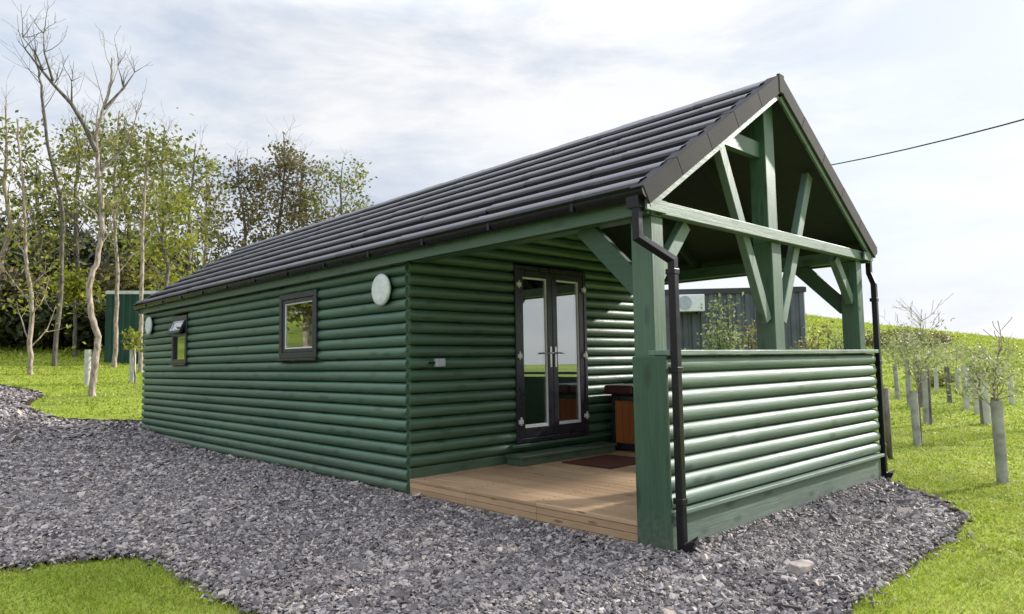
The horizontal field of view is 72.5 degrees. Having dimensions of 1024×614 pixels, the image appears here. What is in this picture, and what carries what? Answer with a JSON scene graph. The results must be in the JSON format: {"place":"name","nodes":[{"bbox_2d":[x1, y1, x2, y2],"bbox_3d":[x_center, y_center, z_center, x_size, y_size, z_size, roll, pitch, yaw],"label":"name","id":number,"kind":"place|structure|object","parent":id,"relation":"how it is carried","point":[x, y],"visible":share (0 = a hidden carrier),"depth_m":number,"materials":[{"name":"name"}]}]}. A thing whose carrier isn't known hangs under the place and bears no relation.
{"place":"outdoors","nodes":[
{"label":"outdoors","id":0,"kind":"place"},
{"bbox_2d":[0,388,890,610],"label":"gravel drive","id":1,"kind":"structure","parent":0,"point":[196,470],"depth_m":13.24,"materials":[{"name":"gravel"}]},
{"bbox_2d":[0,312,1023,613],"bbox_3d":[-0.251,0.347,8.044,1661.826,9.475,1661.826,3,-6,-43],"label":"lawn ground","id":2,"kind":"structure","parent":0,"point":[30,601],"depth_m":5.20,"materials":[{"name":"green plant"}]},
{"bbox_2d":[0,278,55,346],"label":"hedge shrub","id":3,"kind":"object","parent":2,"relation":"on","point":[18,326],"visible":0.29,"depth_m":25.79,"materials":[{"name":"green plant"}]},
{"bbox_2d":[0,260,68,343],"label":"hedge shrub","id":4,"kind":"object","parent":2,"relation":"on","point":[12,271],"visible":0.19,"depth_m":26.66,"materials":[{"name":"green plant"}]},
{"bbox_2d":[0,141,82,275],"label":"woodland tree","id":5,"kind":"object","parent":2,"relation":"on","point":[29,176],"visible":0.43,"depth_m":30.20,"materials":[{"name":"green plant"}]},
{"bbox_2d":[0,118,85,374],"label":"lawn tree","id":6,"kind":"object","parent":2,"relation":"on","point":[30,300],"visible":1,"depth_m":21.49,"materials":[{"name":"green plant"}]},
{"bbox_2d":[0,65,89,293],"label":"woodland tree","id":7,"kind":"object","parent":2,"relation":"on","point":[10,224],"visible":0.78,"depth_m":27.24,"materials":[{"name":"green plant"}]},
{"bbox_2d":[0,212,95,280],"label":"thicket","id":8,"kind":"object","parent":2,"relation":"on","point":[13,257],"visible":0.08,"depth_m":35.25,"materials":[{"name":"green plant"}]},
{"bbox_2d":[0,291,102,349],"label":"hedge shrub","id":9,"kind":"object","parent":2,"relation":"on","point":[41,320],"visible":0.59,"depth_m":25.97,"materials":[{"name":"green plant"}]},
{"bbox_2d":[0,19,122,365],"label":"lawn tree","id":10,"kind":"object","parent":2,"relation":"on","point":[51,159],"visible":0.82,"depth_m":23.69,"materials":[{"name":"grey plant"}]},
{"bbox_2d":[10,102,133,276],"bbox_3d":[-18.354,-3.732,29.190,4.485,10.461,4.622,3,-6,-43],"label":"woodland tree","id":11,"kind":"object","parent":2,"relation":"on","point":[76,238],"visible":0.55,"depth_m":29.04,"materials":[{"name":"green plant"}]},
{"bbox_2d":[12,213,139,280],"bbox_3d":[-25.469,-2.089,39.942,12.126,6.192,11.939,3,-6,-43],"label":"thicket","id":12,"kind":"object","parent":2,"relation":"on","point":[86,248],"visible":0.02,"depth_m":37.86,"materials":[{"name":"green plant"}]},
{"bbox_2d":[47,265,105,356],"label":"young tree","id":13,"kind":"object","parent":2,"relation":"on","point":[77,282],"visible":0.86,"depth_m":25.40,"materials":[{"name":"green plant"}]},
{"bbox_2d":[5,1,149,396],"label":"birch tree","id":14,"kind":"object","parent":2,"relation":"on","point":[93,320],"visible":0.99,"depth_m":18.79,"materials":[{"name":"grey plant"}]},
{"bbox_2d":[49,288,105,349],"bbox_3d":[-16.669,0.525,27.954,4.051,3.025,4.079,3,-6,-43],"label":"hedge shrub","id":15,"kind":"object","parent":2,"relation":"on","point":[88,332],"visible":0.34,"depth_m":26.76,"materials":[{"name":"green plant"}]},
{"bbox_2d":[41,262,114,305],"bbox_3d":[-18.304,-0.009,29.116,4.728,3.812,4.738,-3,-5,22],"label":"hedge shrub","id":16,"kind":"object","parent":2,"relation":"on","point":[77,269],"visible":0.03,"depth_m":28.54,"materials":[{"name":"green plant"}]},
{"bbox_2d":[84,350,91,385],"bbox_3d":[-12.261,1.759,20.187,0.180,1.057,0.201,3,-6,-43],"label":"tree guard","id":17,"kind":"object","parent":2,"relation":"on","point":[87,361],"visible":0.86,"depth_m":20.13,"materials":[{"name":"white plastic"}]},
{"bbox_2d":[50,88,152,267],"bbox_3d":[-19.092,-4.613,32.358,4.541,11.486,4.707,0,-5,-16],"label":"woodland tree","id":18,"kind":"object","parent":2,"relation":"on","point":[106,254],"visible":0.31,"depth_m":32.13,"materials":[{"name":"green plant"}]},
{"bbox_2d":[68,257,163,294],"bbox_3d":[-16.966,-0.417,30.889,5.289,4.000,5.895,3,-6,-43],"label":"hedge shrub","id":19,"kind":"object","parent":2,"relation":"on","point":[110,270],"visible":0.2,"depth_m":29.73,"materials":[{"name":"green plant"}]},
{"bbox_2d":[62,94,170,367],"bbox_3d":[-13.566,-2.698,24.109,3.327,9.631,3.358,3,-6,-43],"label":"lawn tree","id":20,"kind":"object","parent":2,"relation":"on","point":[113,181],"visible":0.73,"depth_m":24.07,"materials":[{"name":"green plant"}]},
{"bbox_2d":[104,291,157,363],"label":"green shed","id":21,"kind":"structure","parent":2,"relation":"on","point":[128,315],"depth_m":24.83,"materials":[{"name":"metal"}]},
{"bbox_2d":[84,93,178,267],"bbox_3d":[-18.143,-4.775,33.124,3.989,11.476,4.143,3,-6,-43],"label":"woodland tree","id":22,"kind":"object","parent":2,"relation":"on","point":[124,189],"visible":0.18,"depth_m":33.28,"materials":[{"name":"green plant"}]},
{"bbox_2d":[120,326,144,383],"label":"young tree","id":23,"kind":"object","parent":2,"relation":"on","point":[133,335],"visible":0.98,"depth_m":20.87,"materials":[{"name":"green plant"}]},
{"bbox_2d":[129,345,135,382],"bbox_3d":[-11.415,1.726,21.024,0.174,1.147,0.195,1,-5,-28],"label":"tree guard","id":24,"kind":"object","parent":2,"relation":"on","point":[131,370],"visible":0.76,"depth_m":20.95,"materials":[{"name":"white plastic"}]},
{"bbox_2d":[53,226,217,277],"bbox_3d":[-22.995,-1.791,41.176,12.138,6.145,11.074,-2,-5,9],"label":"thicket","id":25,"kind":"object","parent":2,"relation":"on","point":[91,255],"visible":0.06,"depth_m":38.84,"materials":[{"name":"green plant"}]},
{"bbox_2d":[88,105,213,372],"bbox_3d":[-12.355,-2.301,23.727,4.124,9.103,4.602,3,-6,-43],"label":"lawn tree","id":26,"kind":"object","parent":2,"relation":"on","point":[137,165],"visible":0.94,"depth_m":23.27,"materials":[{"name":"green plant"}]},
{"bbox_2d":[122,272,185,290],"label":"hedge shrub","id":27,"kind":"object","parent":2,"relation":"on","point":[146,282],"visible":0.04,"depth_m":29.67,"materials":[{"name":"green plant"}]},
{"bbox_2d":[104,172,209,290],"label":"woodland tree","id":28,"kind":"object","parent":2,"relation":"on","point":[163,253],"visible":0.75,"depth_m":27.06,"materials":[{"name":"green plant"}]},
{"bbox_2d":[89,117,227,274],"bbox_3d":[-15.969,-3.910,31.107,4.252,10.599,5.515,-4,-5,35],"label":"woodland tree","id":29,"kind":"object","parent":2,"relation":"on","point":[193,196],"visible":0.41,"depth_m":31.92,"materials":[{"name":"green plant"}]},
{"bbox_2d":[117,124,232,277],"bbox_3d":[-14.031,-3.206,30.039,4.811,9.776,4.379,3,-6,-43],"label":"woodland tree","id":30,"kind":"object","parent":2,"relation":"on","point":[209,165],"visible":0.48,"depth_m":30.31,"materials":[{"name":"green plant"}]},
{"bbox_2d":[174,262,196,276],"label":"hedge shrub","id":31,"kind":"object","parent":2,"relation":"on","point":[182,274],"depth_m":32.47,"materials":[{"name":"green plant"}]},
{"bbox_2d":[168,158,237,270],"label":"woodland tree","id":32,"kind":"object","parent":2,"relation":"on","point":[208,219],"visible":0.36,"depth_m":36.88,"materials":[{"name":"green plant"}]},
{"bbox_2d":[198,141,299,262],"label":"woodland tree","id":33,"kind":"object","parent":2,"relation":"on","point":[243,200],"visible":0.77,"depth_m":34.97,"materials":[{"name":"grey plant"}]},
{"bbox_2d":[238,116,325,240],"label":"woodland tree","id":34,"kind":"object","parent":2,"relation":"on","point":[285,159],"visible":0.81,"depth_m":36.34,"materials":[{"name":"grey plant"}]},
{"bbox_2d":[234,130,349,249],"bbox_3d":[-11.824,-4.499,38.592,6.330,10.598,5.251,3,-6,-43],"label":"woodland tree","id":35,"kind":"object","parent":2,"relation":"on","point":[311,191],"visible":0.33,"depth_m":38.21,"materials":[{"name":"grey plant"}]},
{"bbox_2d":[289,146,376,228],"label":"woodland tree","id":36,"kind":"object","parent":2,"relation":"on","point":[340,210],"visible":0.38,"depth_m":36.94,"materials":[{"name":"green plant"}]},
{"bbox_2d":[353,194,374,208],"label":"woodland tree","id":37,"kind":"object","parent":2,"relation":"on","point":[368,200],"visible":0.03,"depth_m":40.88,"materials":[{"name":"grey plant"}]},
{"bbox_2d":[0,384,960,511],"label":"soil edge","id":38,"kind":"object","parent":2,"relation":"on","point":[933,497],"visible":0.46,"depth_m":14.80,"materials":[{"name":"brown soil"}]},
{"bbox_2d":[0,384,974,613],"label":"gravel chips","id":39,"kind":"object","parent":2,"relation":"on","point":[211,520],"visible":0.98,"depth_m":5.42,"materials":[{"name":"gravel"}]},
{"bbox_2d":[788,559,815,574],"bbox_3d":[1.874,1.682,4.514,0.199,0.065,0.145,1,-5,-20],"label":"flat stone","id":40,"kind":"object","parent":39,"relation":"on","point":[797,567],"visible":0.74,"depth_m":4.47,"materials":[{"name":"white stone"}]},
{"bbox_2d":[132,73,894,552],"bbox_3d":[-1.623,0.283,11.060,4.626,4.226,12.704,3,-6,-43],"label":"log cabin","id":41,"kind":"object","parent":2,"relation":"on","point":[528,299],"visible":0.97,"depth_m":7.75,"materials":[{"name":"green wood"}]},
{"bbox_2d":[145,317,153,334],"bbox_3d":[-7.152,0.370,13.790,0.080,0.356,0.356,3,-6,-43],"label":"wall lamp","id":42,"kind":"object","parent":41,"relation":"attached to","point":[149,326],"visible":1,"depth_m":13.71,"materials":[{"name":"white plastic"}]},
{"bbox_2d":[166,315,190,364],"bbox_3d":[-5.996,0.601,12.552,0.201,0.890,0.790,3,-6,-43],"label":"window","id":43,"kind":"structure","parent":41,"relation":"in","point":[179,356],"depth_m":12.55,"materials":[{"name":"glass"}]},
{"bbox_2d":[276,289,321,360],"bbox_3d":[-2.826,0.258,9.277,0.117,0.900,1.090,3,-6,-43],"label":"window","id":44,"kind":"structure","parent":41,"relation":"in","point":[298,312],"depth_m":9.26,"materials":[{"name":"glass"}]},
{"bbox_2d":[372,274,392,305],"bbox_3d":[-1.449,-0.192,7.786,0.080,0.356,0.356,3,-6,-43],"label":"wall lamp","id":45,"kind":"object","parent":41,"relation":"attached to","point":[382,287],"visible":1,"depth_m":7.72,"materials":[{"name":"white plastic"}]},
{"bbox_2d":[429,358,445,366],"bbox_3d":[-0.822,0.611,7.668,0.195,0.090,0.060,3,-6,-43],"label":"wall socket","id":46,"kind":"object","parent":41,"relation":"attached to","point":[438,362],"depth_m":7.66,"materials":[{"name":"grey plastic"}]},
{"bbox_2d":[516,269,554,437],"bbox_3d":[0.293,0.576,8.755,0.640,2.071,0.127,3,-6,-43],"label":"door","id":47,"kind":"structure","parent":41,"relation":"in","point":[535,355],"depth_m":8.80,"materials":[{"name":"glass"}]},
{"bbox_2d":[506,442,616,466],"bbox_3d":[0.656,1.829,8.744,1.750,0.115,0.286,3,-6,-43],"label":"doorstep","id":48,"kind":"object","parent":41,"relation":"on","point":[522,459],"visible":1,"depth_m":8.55,"materials":[{"name":"green wood"}]},
{"bbox_2d":[551,273,588,433],"bbox_3d":[0.762,0.603,9.199,0.640,2.071,0.127,3,-6,-43],"label":"door","id":49,"kind":"structure","parent":41,"relation":"in","point":[570,413],"depth_m":9.22,"materials":[{"name":"glass"}]},
{"bbox_2d":[562,454,634,468],"bbox_3d":[1.158,1.839,8.344,0.860,0.014,0.740,3,-6,-43],"label":"doormat","id":50,"kind":"object","parent":41,"relation":"on","point":[608,461],"visible":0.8,"depth_m":8.27,"materials":[{"name":"brown fabric"}]},
{"bbox_2d":[604,384,634,450],"bbox_3d":[1.946,1.488,9.498,0.980,0.870,0.980,3,-6,-43],"label":"hot tub","id":51,"kind":"object","parent":41,"relation":"on","point":[623,431],"visible":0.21,"depth_m":9.35,"materials":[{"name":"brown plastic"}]},
{"bbox_2d":[684,292,754,355],"bbox_3d":[3.648,1.004,11.959,1.410,2.682,1.281,3,-6,-43],"label":"wild shrub","id":52,"kind":"object","parent":2,"relation":"on","point":[719,343],"visible":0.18,"depth_m":11.93,"materials":[{"name":"green plant"}]},
{"bbox_2d":[665,286,806,355],"bbox_3d":[4.959,1.106,17.896,4.334,3.169,2.510,-1,-4,4],"label":"steel container","id":53,"kind":"object","parent":2,"relation":"on","point":[691,324],"visible":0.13,"depth_m":16.72,"materials":[{"name":"metal"}]},
{"bbox_2d":[679,294,704,313],"bbox_3d":[4.212,-0.060,16.651,0.690,0.450,0.335,-1,-4,4],"label":"air conditioner","id":54,"kind":"object","parent":53,"relation":"attached to","point":[690,303],"visible":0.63,"depth_m":16.50,"materials":[{"name":"white plastic"}]},
{"bbox_2d":[733,312,769,354],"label":"wild shrub","id":55,"kind":"object","parent":2,"relation":"on","point":[750,341],"visible":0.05,"depth_m":12.72,"materials":[{"name":"green plant"}]},
{"bbox_2d":[785,321,843,354],"bbox_3d":[5.578,1.321,12.799,1.561,2.120,1.533,3,-6,-43],"label":"wild shrub","id":56,"kind":"object","parent":2,"relation":"on","point":[805,346],"visible":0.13,"depth_m":12.71,"materials":[{"name":"green plant"}]},
{"bbox_2d":[814,323,894,397],"bbox_3d":[6.688,1.371,13.885,1.558,2.150,1.401,-2,-5,14],"label":"wild shrub","id":57,"kind":"object","parent":2,"relation":"on","point":[839,347],"visible":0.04,"depth_m":13.93,"materials":[{"name":"green plant"}]},
{"bbox_2d":[883,388,892,459],"bbox_3d":[5.157,1.651,9.603,0.089,1.069,0.087,3,-6,-43],"label":"tree guard","id":58,"kind":"object","parent":2,"relation":"on","point":[887,422],"visible":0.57,"depth_m":9.57,"materials":[{"name":"grey plastic"}]},
{"bbox_2d":[865,328,910,346],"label":"bracken clump","id":59,"kind":"object","parent":2,"relation":"on","point":[868,338],"visible":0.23,"depth_m":36.64,"materials":[{"name":"green plant"}]},
{"bbox_2d":[871,309,917,398],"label":"guarded sapling","id":60,"kind":"object","parent":2,"relation":"on","point":[896,385],"visible":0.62,"depth_m":19.70,"materials":[{"name":"green plant"}]},
{"bbox_2d":[882,312,933,406],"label":"guarded sapling","id":61,"kind":"object","parent":2,"relation":"on","point":[908,382],"visible":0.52,"depth_m":17.80,"materials":[{"name":"green plant"}]},
{"bbox_2d":[880,328,941,346],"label":"bracken clump","id":62,"kind":"object","parent":2,"relation":"on","point":[919,335],"visible":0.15,"depth_m":37.64,"materials":[{"name":"green plant"}]},
{"bbox_2d":[890,324,932,407],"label":"guarded sapling","id":63,"kind":"object","parent":2,"relation":"on","point":[920,392],"visible":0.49,"depth_m":17.56,"materials":[{"name":"green plant"}]},
{"bbox_2d":[882,311,953,446],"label":"guarded sapling","id":64,"kind":"object","parent":2,"relation":"on","point":[914,397],"visible":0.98,"depth_m":10.90,"materials":[{"name":"green plant"}]},
{"bbox_2d":[892,297,969,424],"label":"guarded sapling","id":65,"kind":"object","parent":2,"relation":"on","point":[927,405],"visible":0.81,"depth_m":14.16,"materials":[{"name":"green plant"}]},
{"bbox_2d":[912,370,954,386],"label":"hollow bush","id":66,"kind":"object","parent":2,"relation":"on","point":[940,381],"visible":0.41,"depth_m":22.75,"materials":[{"name":"green plant"}]},
{"bbox_2d":[915,330,958,344],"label":"bracken clump","id":67,"kind":"object","parent":2,"relation":"on","point":[946,337],"visible":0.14,"depth_m":38.78,"materials":[{"name":"green plant"}]},
{"bbox_2d":[919,335,959,391],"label":"guarded sapling","id":68,"kind":"object","parent":2,"relation":"on","point":[936,385],"visible":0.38,"depth_m":21.25,"materials":[{"name":"green plant"}]},
{"bbox_2d":[925,332,973,402],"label":"guarded sapling","id":69,"kind":"object","parent":2,"relation":"on","point":[948,380],"visible":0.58,"depth_m":18.49,"materials":[{"name":"green plant"}]},
{"bbox_2d":[930,341,977,389],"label":"guarded sapling","id":70,"kind":"object","parent":2,"relation":"on","point":[957,378],"visible":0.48,"depth_m":21.82,"materials":[{"name":"green plant"}]},
{"bbox_2d":[961,365,970,409],"bbox_3d":[10.950,1.953,16.863,0.179,1.104,0.161,-1,-1,-44],"label":"tree guard","id":71,"kind":"object","parent":2,"relation":"on","point":[966,400],"visible":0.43,"depth_m":16.80,"materials":[{"name":"grey plastic"}]},
{"bbox_2d":[969,375,979,414],"bbox_3d":[10.492,1.949,15.833,0.227,1.038,0.157,0,-4,-8],"label":"tree guard","id":72,"kind":"object","parent":2,"relation":"on","point":[976,411],"visible":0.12,"depth_m":15.77,"materials":[{"name":"grey plastic"}]},
{"bbox_2d":[960,337,1002,424],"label":"guarded sapling","id":73,"kind":"object","parent":2,"relation":"on","point":[985,414],"visible":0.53,"depth_m":13.97,"materials":[{"name":"green plant"}]},
{"bbox_2d":[943,317,1023,484],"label":"guarded sapling","id":74,"kind":"object","parent":2,"relation":"on","point":[999,435],"visible":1,"depth_m":7.66,"materials":[{"name":"green plant"}]},
{"bbox_2d":[976,355,1021,435],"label":"guarded sapling","id":75,"kind":"object","parent":2,"relation":"on","point":[1005,392],"visible":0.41,"depth_m":11.85,"materials":[{"name":"green plant"}]},
{"bbox_2d":[989,333,1023,403],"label":"guarded sapling","id":76,"kind":"object","parent":2,"relation":"on","point":[1011,400],"visible":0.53,"depth_m":17.81,"materials":[{"name":"green plant"}]},
{"bbox_2d":[0,0,1023,338],"label":"sky","id":77,"kind":"structure","parent":0,"point":[428,93],"materials":[{"name":"white"}]},
{"bbox_2d":[831,119,1023,164],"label":"overhead cable","id":78,"kind":"object","parent":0,"point":[933,142],"visible":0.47,"depth_m":21.26,"materials":[{"name":"black plastic"}]}
]}

